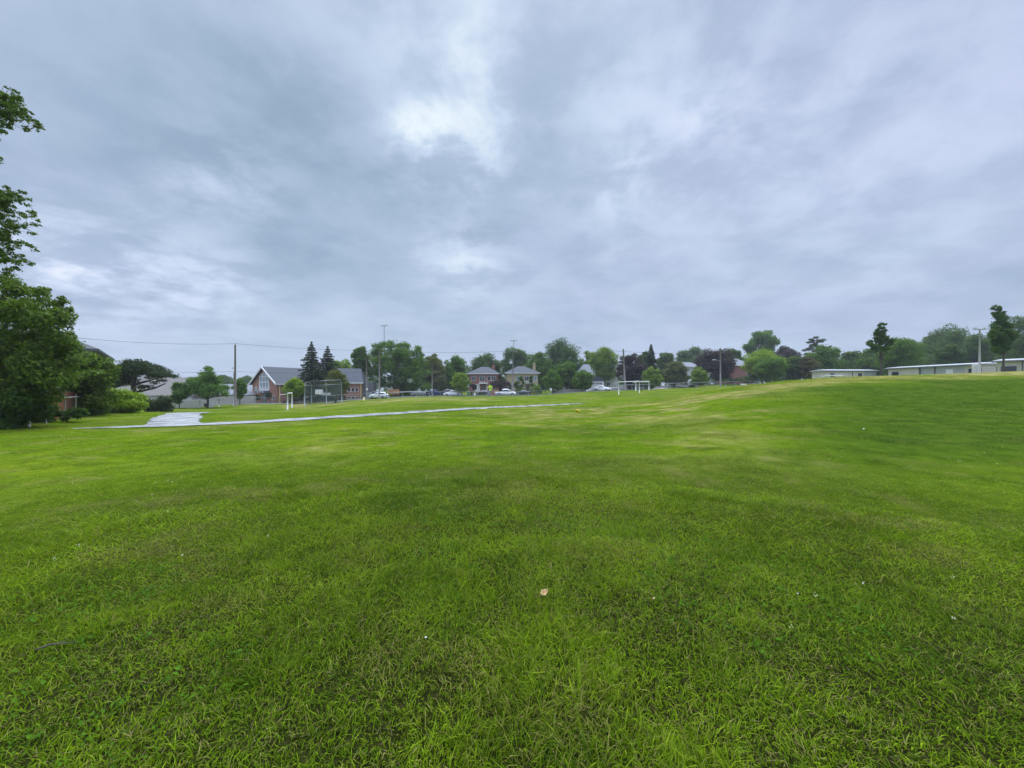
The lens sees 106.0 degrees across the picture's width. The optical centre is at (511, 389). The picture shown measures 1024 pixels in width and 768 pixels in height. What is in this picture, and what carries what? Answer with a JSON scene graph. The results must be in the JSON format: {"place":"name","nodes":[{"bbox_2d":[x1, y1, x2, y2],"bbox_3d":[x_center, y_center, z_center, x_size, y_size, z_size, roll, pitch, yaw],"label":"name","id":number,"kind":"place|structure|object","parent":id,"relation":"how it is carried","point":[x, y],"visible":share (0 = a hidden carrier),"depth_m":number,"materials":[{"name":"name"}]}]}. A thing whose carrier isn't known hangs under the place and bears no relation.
{"place":"outdoors","nodes":[
{"label":"outdoors","id":0,"kind":"place"},
{"bbox_2d":[221,385,676,403],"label":"road","id":1,"kind":"structure","parent":0,"point":[637,388],"depth_m":115.89,"materials":[{"name":"grey asphalt"}]},
{"bbox_2d":[495,389,515,395],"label":"pickup truck","id":2,"kind":"object","parent":1,"relation":"on","point":[506,393],"visible":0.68,"depth_m":102.59,"materials":[{"name":"white paint"}]},
{"bbox_2d":[0,371,1023,767],"bbox_3d":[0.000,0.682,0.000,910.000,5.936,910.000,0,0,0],"label":"ground","id":3,"kind":"structure","parent":0,"point":[696,415],"depth_m":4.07,"materials":[{"name":"green plant"}]},
{"bbox_2d":[0,85,45,276],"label":"tall tree","id":4,"kind":"object","parent":3,"relation":"on","point":[8,102],"visible":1,"depth_m":13.87,"materials":[{"name":"green plant"}]},
{"bbox_2d":[0,387,54,429],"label":"shrub","id":5,"kind":"object","parent":3,"relation":"on","point":[19,410],"visible":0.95,"depth_m":15.88,"materials":[{"name":"green plant"}]},
{"bbox_2d":[0,394,85,423],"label":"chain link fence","id":6,"kind":"object","parent":3,"relation":"on","point":[76,405],"visible":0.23,"depth_m":20.68,"materials":[{"name":"grey metal"}]},
{"bbox_2d":[0,274,87,409],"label":"leafy tree","id":7,"kind":"object","parent":3,"relation":"on","point":[38,355],"visible":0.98,"depth_m":16.03,"materials":[{"name":"green plant"}]},
{"bbox_2d":[35,391,77,422],"bbox_3d":[-26.251,0.952,22.870,0.180,1.763,9.950,0,0,-37],"label":"board fence","id":8,"kind":"object","parent":3,"relation":"on","point":[70,394],"visible":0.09,"depth_m":22.47,"materials":[{"name":"red wood"}]},
{"bbox_2d":[0,323,114,387],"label":"grey roof house","id":9,"kind":"structure","parent":3,"relation":"on","point":[89,348],"depth_m":29.90,"materials":[{"name":"white"}]},
{"bbox_2d":[32,404,89,422],"bbox_3d":[-22.846,1.031,19.259,3.652,1.738,1.575,0,0,0],"label":"shrub","id":10,"kind":"object","parent":3,"relation":"on","point":[76,412],"visible":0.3,"depth_m":19.09,"materials":[{"name":"green plant"}]},
{"bbox_2d":[54,351,121,408],"bbox_3d":[-27.045,-0.371,24.219,5.861,4.549,3.834,0,0,0],"label":"leafy tree","id":11,"kind":"object","parent":3,"relation":"on","point":[99,374],"visible":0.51,"depth_m":23.46,"materials":[{"name":"green plant"}]},
{"bbox_2d":[86,402,112,414],"bbox_3d":[-27.489,0.936,25.177,3.161,1.936,1.769,0,0,19],"label":"shrub","id":12,"kind":"object","parent":3,"relation":"on","point":[101,410],"visible":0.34,"depth_m":24.73,"materials":[{"name":"green plant"}]},
{"bbox_2d":[103,385,149,412],"bbox_3d":[-28.392,0.856,28.060,5.055,2.376,3.762,0,0,0],"label":"shrub","id":13,"kind":"object","parent":3,"relation":"on","point":[129,402],"visible":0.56,"depth_m":27.25,"materials":[{"name":"green plant"}]},
{"bbox_2d":[109,358,179,393],"bbox_3d":[-46.152,-0.705,47.106,9.425,6.260,5.146,0,0,0],"label":"pine tree","id":14,"kind":"object","parent":3,"relation":"on","point":[132,371],"visible":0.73,"depth_m":46.38,"materials":[{"name":"green plant"}]},
{"bbox_2d":[141,398,159,411],"bbox_3d":[-39.050,1.798,42.050,3.354,1.975,2.440,0,0,0],"label":"hedge bush","id":15,"kind":"object","parent":3,"relation":"on","point":[153,406],"visible":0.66,"depth_m":41.44,"materials":[{"name":"green plant"}]},
{"bbox_2d":[153,394,175,411],"bbox_3d":[-37.824,1.597,41.976,1.981,2.377,2.388,0,0,-34],"label":"hedge bush","id":16,"kind":"object","parent":3,"relation":"on","point":[165,403],"visible":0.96,"depth_m":41.56,"materials":[{"name":"green plant"}]},
{"bbox_2d":[118,377,220,400],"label":"bungalow","id":17,"kind":"object","parent":3,"relation":"on","point":[164,389],"visible":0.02,"depth_m":77.31,"materials":[{"name":"white"}]},
{"bbox_2d":[145,412,209,424],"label":"footpath","id":18,"kind":"structure","parent":3,"relation":"on","point":[181,418],"depth_m":21.55,"materials":[{"name":"grey concrete"}]},
{"bbox_2d":[169,382,190,407],"bbox_3d":[-51.805,0.887,60.041,2.933,4.528,2.805,0,0,0],"label":"tree","id":19,"kind":"object","parent":3,"relation":"on","point":[179,392],"visible":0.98,"depth_m":59.55,"materials":[{"name":"green plant"}]},
{"bbox_2d":[185,365,230,407],"bbox_3d":[-49.002,-0.426,62.149,10.214,7.196,6.990,0,0,0],"label":"maple tree","id":20,"kind":"object","parent":3,"relation":"on","point":[206,384],"visible":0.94,"depth_m":60.60,"materials":[{"name":"green plant"}]},
{"bbox_2d":[172,396,255,407],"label":"board fence","id":21,"kind":"object","parent":3,"relation":"on","point":[246,399],"visible":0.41,"depth_m":76.14,"materials":[{"name":"grey wood"}]},
{"bbox_2d":[220,374,232,383],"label":"tree","id":22,"kind":"object","parent":3,"relation":"on","point":[229,379],"visible":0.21,"depth_m":193.95,"materials":[{"name":"green plant"}]},
{"bbox_2d":[232,343,235,405],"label":"utility pole","id":23,"kind":"object","parent":3,"relation":"on","point":[234,387],"visible":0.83,"depth_m":66.86,"materials":[{"name":"brown wood"}]},
{"bbox_2d":[220,384,255,400],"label":"bungalow","id":24,"kind":"object","parent":3,"relation":"on","point":[250,390],"visible":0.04,"depth_m":93.20,"materials":[{"name":"white"}]},
{"bbox_2d":[229,379,248,404],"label":"tree","id":25,"kind":"object","parent":3,"relation":"on","point":[241,387],"visible":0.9,"depth_m":73.65,"materials":[{"name":"green plant"}]},
{"bbox_2d":[180,397,303,407],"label":"chain link fence","id":26,"kind":"object","parent":3,"relation":"on","point":[237,400],"visible":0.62,"depth_m":74.72,"materials":[{"name":"metal"}]},
{"bbox_2d":[281,377,305,403],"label":"tree","id":27,"kind":"object","parent":3,"relation":"on","point":[295,386],"visible":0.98,"depth_m":77.26,"materials":[{"name":"green plant"}]},
{"bbox_2d":[283,341,331,402],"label":"spruce tree","id":28,"kind":"object","parent":3,"relation":"on","point":[308,366],"visible":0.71,"depth_m":83.12,"materials":[{"name":"green plant"}]},
{"bbox_2d":[248,366,368,402],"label":"church","id":29,"kind":"structure","parent":3,"relation":"on","point":[273,380],"depth_m":89.80,"materials":[{"name":"brown brick"}]},
{"bbox_2d":[259,373,268,388],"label":"gable window","id":30,"kind":"structure","parent":29,"relation":"in","point":[263,378],"depth_m":89.99,"materials":[{"name":"white glass"}]},
{"bbox_2d":[304,379,341,405],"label":"backstop","id":31,"kind":"object","parent":3,"relation":"on","point":[321,392],"visible":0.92,"depth_m":73.26,"materials":[{"name":"grey metal"}]},
{"bbox_2d":[72,403,579,428],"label":"footpath","id":32,"kind":"structure","parent":3,"relation":"on","point":[295,419],"depth_m":21.49,"materials":[{"name":"grey concrete"}]},
{"bbox_2d":[309,346,347,401],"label":"spruce tree","id":33,"kind":"object","parent":3,"relation":"on","point":[326,366],"visible":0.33,"depth_m":87.31,"materials":[{"name":"green plant"}]},
{"bbox_2d":[323,369,350,400],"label":"cedar tree","id":34,"kind":"object","parent":3,"relation":"on","point":[333,375],"visible":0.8,"depth_m":75.05,"materials":[{"name":"green plant"}]},
{"bbox_2d":[329,358,351,367],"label":"tree","id":35,"kind":"object","parent":3,"relation":"on","point":[346,363],"visible":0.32,"depth_m":128.22,"materials":[{"name":"green plant"}]},
{"bbox_2d":[335,368,375,398],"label":"church hall","id":36,"kind":"structure","parent":3,"relation":"on","point":[356,378],"depth_m":101.90,"materials":[{"name":"brown brick"}]},
{"bbox_2d":[350,346,372,377],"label":"tree","id":37,"kind":"object","parent":3,"relation":"on","point":[360,355],"visible":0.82,"depth_m":110.82,"materials":[{"name":"green plant"}]},
{"bbox_2d":[369,392,388,398],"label":"parked car","id":38,"kind":"object","parent":3,"relation":"on","point":[382,395],"visible":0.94,"depth_m":87.16,"materials":[{"name":"white paint"}]},
{"bbox_2d":[364,340,431,395],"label":"broadleaf tree","id":39,"kind":"object","parent":3,"relation":"on","point":[402,366],"visible":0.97,"depth_m":112.19,"materials":[{"name":"green plant"}]},
{"bbox_2d":[420,354,447,388],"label":"tree","id":40,"kind":"object","parent":3,"relation":"on","point":[435,361],"visible":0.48,"depth_m":122.09,"materials":[{"name":"green plant"}]},
{"bbox_2d":[428,370,447,390],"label":"tree","id":41,"kind":"object","parent":3,"relation":"on","point":[439,381],"visible":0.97,"depth_m":118.05,"materials":[{"name":"green plant"}]},
{"bbox_2d":[256,386,642,402],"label":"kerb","id":42,"kind":"structure","parent":3,"relation":"on","point":[452,395],"depth_m":105.92,"materials":[{"name":"concrete"}]},
{"bbox_2d":[444,353,468,388],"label":"tree","id":43,"kind":"object","parent":3,"relation":"on","point":[456,364],"visible":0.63,"depth_m":125.21,"materials":[{"name":"green plant"}]},
{"bbox_2d":[449,372,471,395],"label":"street tree","id":44,"kind":"object","parent":3,"relation":"on","point":[459,381],"visible":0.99,"depth_m":97.82,"materials":[{"name":"green plant"}]},
{"bbox_2d":[221,384,705,404],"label":"kerb","id":45,"kind":"structure","parent":3,"relation":"on","point":[430,396],"depth_m":94.50,"materials":[{"name":"concrete"}]},
{"bbox_2d":[466,365,501,390],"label":"red brick house","id":46,"kind":"structure","parent":3,"relation":"on","point":[482,378],"depth_m":124.03,"materials":[{"name":"brick"}]},
{"bbox_2d":[468,352,502,372],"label":"tree","id":47,"kind":"object","parent":3,"relation":"on","point":[486,360],"visible":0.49,"depth_m":149.15,"materials":[{"name":"green plant"}]},
{"bbox_2d":[433,389,550,396],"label":"pipe fence","id":48,"kind":"object","parent":3,"relation":"on","point":[480,391],"visible":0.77,"depth_m":96.68,"materials":[{"name":"metal"}]},
{"bbox_2d":[110,351,884,390],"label":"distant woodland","id":49,"kind":"object","parent":3,"relation":"on","point":[410,379],"visible":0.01,"depth_m":228.47,"materials":[{"name":"green plant"}]},
{"bbox_2d":[492,379,511,388],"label":"shrub","id":50,"kind":"object","parent":3,"relation":"on","point":[497,383],"visible":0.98,"depth_m":116.44,"materials":[{"name":"green plant"}]},
{"bbox_2d":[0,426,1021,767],"bbox_3d":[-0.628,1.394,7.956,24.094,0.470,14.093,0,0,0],"label":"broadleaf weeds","id":51,"kind":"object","parent":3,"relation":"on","point":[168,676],"visible":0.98,"depth_m":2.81,"materials":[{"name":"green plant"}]},
{"bbox_2d":[508,351,517,390],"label":"utility pole","id":52,"kind":"object","parent":3,"relation":"on","point":[510,361],"visible":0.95,"depth_m":107.86,"materials":[{"name":"brown wood"}]},
{"bbox_2d":[499,346,530,375],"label":"tree","id":53,"kind":"object","parent":3,"relation":"on","point":[520,358],"visible":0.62,"depth_m":161.47,"materials":[{"name":"green plant"}]},
{"bbox_2d":[514,376,524,388],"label":"shrub","id":54,"kind":"object","parent":3,"relation":"on","point":[516,383],"visible":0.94,"depth_m":118.75,"materials":[{"name":"green plant"}]},
{"bbox_2d":[504,363,539,390],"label":"buff brick house","id":55,"kind":"structure","parent":3,"relation":"on","point":[525,372],"depth_m":125.11,"materials":[{"name":"brick"}]},
{"bbox_2d":[515,388,547,392],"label":"hedge","id":56,"kind":"object","parent":3,"relation":"on","point":[531,390],"visible":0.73,"depth_m":114.05,"materials":[{"name":"green plant"}]},
{"bbox_2d":[523,351,554,382],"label":"tree","id":57,"kind":"object","parent":3,"relation":"on","point":[543,365],"visible":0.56,"depth_m":140.45,"materials":[{"name":"green plant"}]},
{"bbox_2d":[542,369,562,393],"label":"street tree","id":58,"kind":"object","parent":3,"relation":"on","point":[550,378],"visible":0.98,"depth_m":105.98,"materials":[{"name":"green plant"}]},
{"bbox_2d":[544,337,582,370],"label":"broadleaf tree","id":59,"kind":"object","parent":3,"relation":"on","point":[561,347],"visible":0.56,"depth_m":149.23,"materials":[{"name":"green plant"}]},
{"bbox_2d":[554,361,578,389],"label":"street tree","id":60,"kind":"object","parent":3,"relation":"on","point":[566,371],"visible":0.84,"depth_m":110.34,"materials":[{"name":"green plant"}]},
{"bbox_2d":[551,389,585,393],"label":"garden wall","id":61,"kind":"structure","parent":3,"relation":"on","point":[569,390],"depth_m":109.01,"materials":[{"name":"grey concrete"}]},
{"bbox_2d":[570,370,593,390],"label":"street tree","id":62,"kind":"object","parent":3,"relation":"on","point":[582,379],"visible":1,"depth_m":104.77,"materials":[{"name":"green plant"}]},
{"bbox_2d":[579,350,592,364],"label":"tree","id":63,"kind":"object","parent":3,"relation":"on","point":[587,354],"visible":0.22,"depth_m":173.95,"materials":[{"name":"green plant"}]},
{"bbox_2d":[577,364,594,376],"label":"white house","id":64,"kind":"structure","parent":3,"relation":"on","point":[587,367],"depth_m":144.56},
{"bbox_2d":[588,377,604,389],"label":"garage","id":65,"kind":"structure","parent":3,"relation":"on","point":[598,381],"depth_m":116.95,"materials":[{"name":"white paint"}]},
{"bbox_2d":[586,346,619,385],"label":"tree","id":66,"kind":"object","parent":3,"relation":"on","point":[601,361],"visible":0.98,"depth_m":134.22,"materials":[{"name":"green plant"}]},
{"bbox_2d":[603,365,622,387],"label":"white house","id":67,"kind":"structure","parent":3,"relation":"on","point":[611,381],"depth_m":138.14,"materials":[{"name":"white"}]},
{"bbox_2d":[615,353,646,388],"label":"copper beech","id":68,"kind":"object","parent":3,"relation":"on","point":[633,371],"visible":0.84,"depth_m":114.19,"materials":[{"name":"purple plant"}]},
{"bbox_2d":[634,350,647,363],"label":"tree","id":69,"kind":"object","parent":3,"relation":"on","point":[642,356],"visible":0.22,"depth_m":154.34,"materials":[{"name":"green plant"}]},
{"bbox_2d":[641,366,663,389],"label":"tree","id":70,"kind":"object","parent":3,"relation":"on","point":[653,376],"visible":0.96,"depth_m":108.66,"materials":[{"name":"green plant"}]},
{"bbox_2d":[645,344,663,385],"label":"spruce tree","id":71,"kind":"object","parent":3,"relation":"on","point":[650,360],"visible":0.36,"depth_m":137.27,"materials":[{"name":"green plant"}]},
{"bbox_2d":[656,352,677,385],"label":"tree","id":72,"kind":"object","parent":3,"relation":"on","point":[663,359],"visible":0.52,"depth_m":163.44,"materials":[{"name":"green plant"}]},
{"bbox_2d":[660,361,690,386],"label":"tree","id":73,"kind":"object","parent":3,"relation":"on","point":[676,371],"visible":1,"depth_m":116.02,"materials":[{"name":"green plant"}]},
{"bbox_2d":[608,381,742,389],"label":"chain link fence","id":74,"kind":"object","parent":3,"relation":"on","point":[673,383],"visible":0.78,"depth_m":109.18,"materials":[{"name":"metal"}]},
{"bbox_2d":[677,362,696,384],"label":"white house","id":75,"kind":"structure","parent":3,"relation":"on","point":[692,365],"depth_m":140.11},
{"bbox_2d":[674,345,709,377],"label":"tree","id":76,"kind":"object","parent":3,"relation":"on","point":[684,356],"visible":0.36,"depth_m":195.14,"materials":[{"name":"green plant"}]},
{"bbox_2d":[688,366,708,385],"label":"tree","id":77,"kind":"object","parent":3,"relation":"on","point":[698,374],"visible":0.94,"depth_m":112.92,"materials":[{"name":"green plant"}]},
{"bbox_2d":[692,347,736,383],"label":"copper beech","id":78,"kind":"object","parent":3,"relation":"on","point":[707,363],"visible":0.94,"depth_m":124.08,"materials":[{"name":"purple plant"}]},
{"bbox_2d":[704,376,757,384],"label":"hedge","id":79,"kind":"object","parent":3,"relation":"on","point":[726,380],"visible":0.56,"depth_m":121.66,"materials":[{"name":"green plant"}]},
{"bbox_2d":[716,359,752,383],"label":"red brick house","id":80,"kind":"structure","parent":3,"relation":"on","point":[739,372],"depth_m":133.95,"materials":[{"name":"brown brick"}]},
{"bbox_2d":[724,348,744,360],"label":"tree","id":81,"kind":"object","parent":3,"relation":"on","point":[737,354],"visible":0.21,"depth_m":143.47,"materials":[{"name":"green plant"}]},
{"bbox_2d":[739,329,780,356],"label":"tall tree","id":82,"kind":"object","parent":3,"relation":"on","point":[764,339],"visible":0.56,"depth_m":175.15,"materials":[{"name":"green plant"}]},
{"bbox_2d":[740,348,785,383],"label":"tree","id":83,"kind":"object","parent":3,"relation":"on","point":[750,361],"visible":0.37,"depth_m":113.12,"materials":[{"name":"green plant"}]},
{"bbox_2d":[740,372,789,384],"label":"thicket","id":84,"kind":"object","parent":3,"relation":"on","point":[749,377],"visible":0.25,"depth_m":116.49,"materials":[{"name":"green plant"}]},
{"bbox_2d":[750,356,789,382],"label":"tree","id":85,"kind":"object","parent":3,"relation":"on","point":[768,370],"visible":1,"depth_m":104.25,"materials":[{"name":"green plant"}]},
{"bbox_2d":[774,345,801,362],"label":"copper beech","id":86,"kind":"object","parent":3,"relation":"on","point":[781,351],"visible":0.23,"depth_m":150.62,"materials":[{"name":"purple plant"}]},
{"bbox_2d":[784,356,802,379],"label":"tree","id":87,"kind":"object","parent":3,"relation":"on","point":[793,362],"visible":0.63,"depth_m":112.76,"materials":[{"name":"green plant"}]},
{"bbox_2d":[796,356,821,379],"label":"tree","id":88,"kind":"object","parent":3,"relation":"on","point":[806,365],"visible":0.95,"depth_m":110.20,"materials":[{"name":"green plant"}]},
{"bbox_2d":[801,336,839,355],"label":"pine tree","id":89,"kind":"object","parent":3,"relation":"on","point":[814,343],"visible":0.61,"depth_m":149.96,"materials":[{"name":"green plant"}]},
{"bbox_2d":[804,344,848,368],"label":"tree","id":90,"kind":"object","parent":3,"relation":"on","point":[826,357],"visible":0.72,"depth_m":113.80,"materials":[{"name":"green plant"}]},
{"bbox_2d":[809,369,878,378],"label":"portable classroom","id":91,"kind":"structure","parent":3,"relation":"on","point":[818,373],"depth_m":96.62,"materials":[{"name":"metal"}]},
{"bbox_2d":[833,350,861,369],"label":"tree","id":92,"kind":"object","parent":3,"relation":"on","point":[850,356],"visible":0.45,"depth_m":128.11,"materials":[{"name":"green plant"}]},
{"bbox_2d":[856,348,885,375],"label":"tree","id":93,"kind":"object","parent":3,"relation":"on","point":[866,361],"visible":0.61,"depth_m":117.32,"materials":[{"name":"green plant"}]},
{"bbox_2d":[865,322,896,375],"bbox_3d":[57.266,-5.610,59.950,5.164,10.023,3.344,0,0,0],"label":"lawn tree","id":94,"kind":"object","parent":3,"relation":"on","point":[880,337],"visible":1,"depth_m":59.66,"materials":[{"name":"green plant"}]},
{"bbox_2d":[872,336,928,375],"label":"tree","id":95,"kind":"object","parent":3,"relation":"on","point":[899,352],"visible":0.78,"depth_m":92.18,"materials":[{"name":"green plant"}]},
{"bbox_2d":[906,333,938,364],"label":"tree","id":96,"kind":"object","parent":3,"relation":"on","point":[925,348],"visible":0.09,"depth_m":130.54,"materials":[{"name":"green plant"}]},
{"bbox_2d":[885,362,996,375],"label":"portable classroom","id":97,"kind":"structure","parent":3,"relation":"on","point":[941,369],"depth_m":71.56,"materials":[{"name":"metal"}]},
{"bbox_2d":[920,323,971,364],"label":"broadleaf tree","id":98,"kind":"object","parent":3,"relation":"on","point":[946,338],"visible":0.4,"depth_m":123.98,"materials":[{"name":"green plant"}]},
{"bbox_2d":[932,343,968,364],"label":"tree","id":99,"kind":"object","parent":3,"relation":"on","point":[951,353],"visible":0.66,"depth_m":96.81,"materials":[{"name":"green plant"}]},
{"bbox_2d":[961,333,998,362],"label":"tree","id":100,"kind":"object","parent":3,"relation":"on","point":[972,352],"visible":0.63,"depth_m":110.64,"materials":[{"name":"green plant"}]},
{"bbox_2d":[973,327,987,372],"bbox_3d":[70.319,-4.952,57.941,1.850,8.905,0.382,0,0,0],"label":"floodlight post","id":101,"kind":"object","parent":3,"relation":"on","point":[979,353],"visible":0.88,"depth_m":57.94,"materials":[{"name":"metal"}]},
{"bbox_2d":[984,304,1020,371],"bbox_3d":[63.687,-6.050,49.753,6.429,10.326,3.040,0,0,-31],"label":"lawn tree","id":102,"kind":"object","parent":3,"relation":"on","point":[1002,334],"visible":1,"depth_m":49.35,"materials":[{"name":"green plant"}]},
{"bbox_2d":[990,315,1023,358],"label":"broadleaf tree","id":103,"kind":"object","parent":3,"relation":"on","point":[1016,352],"visible":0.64,"depth_m":100.02,"materials":[{"name":"green plant"}]},
{"bbox_2d":[992,358,1023,371],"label":"portable classroom","id":104,"kind":"structure","parent":3,"relation":"on","point":[1014,364],"depth_m":58.71,"materials":[{"name":"metal"}]},
{"bbox_2d":[1000,366,1017,371],"bbox_3d":[75.902,-3.012,58.943,0.100,1.360,1.660,0,0,-27],"label":"window","id":105,"kind":"structure","parent":104,"relation":"in","point":[1007,368],"depth_m":58.79,"materials":[{"name":"grey glass"}]},
{"bbox_2d":[0,0,1023,390],"label":"sky","id":106,"kind":"structure","parent":0,"point":[203,178],"materials":[{"name":"grey"}]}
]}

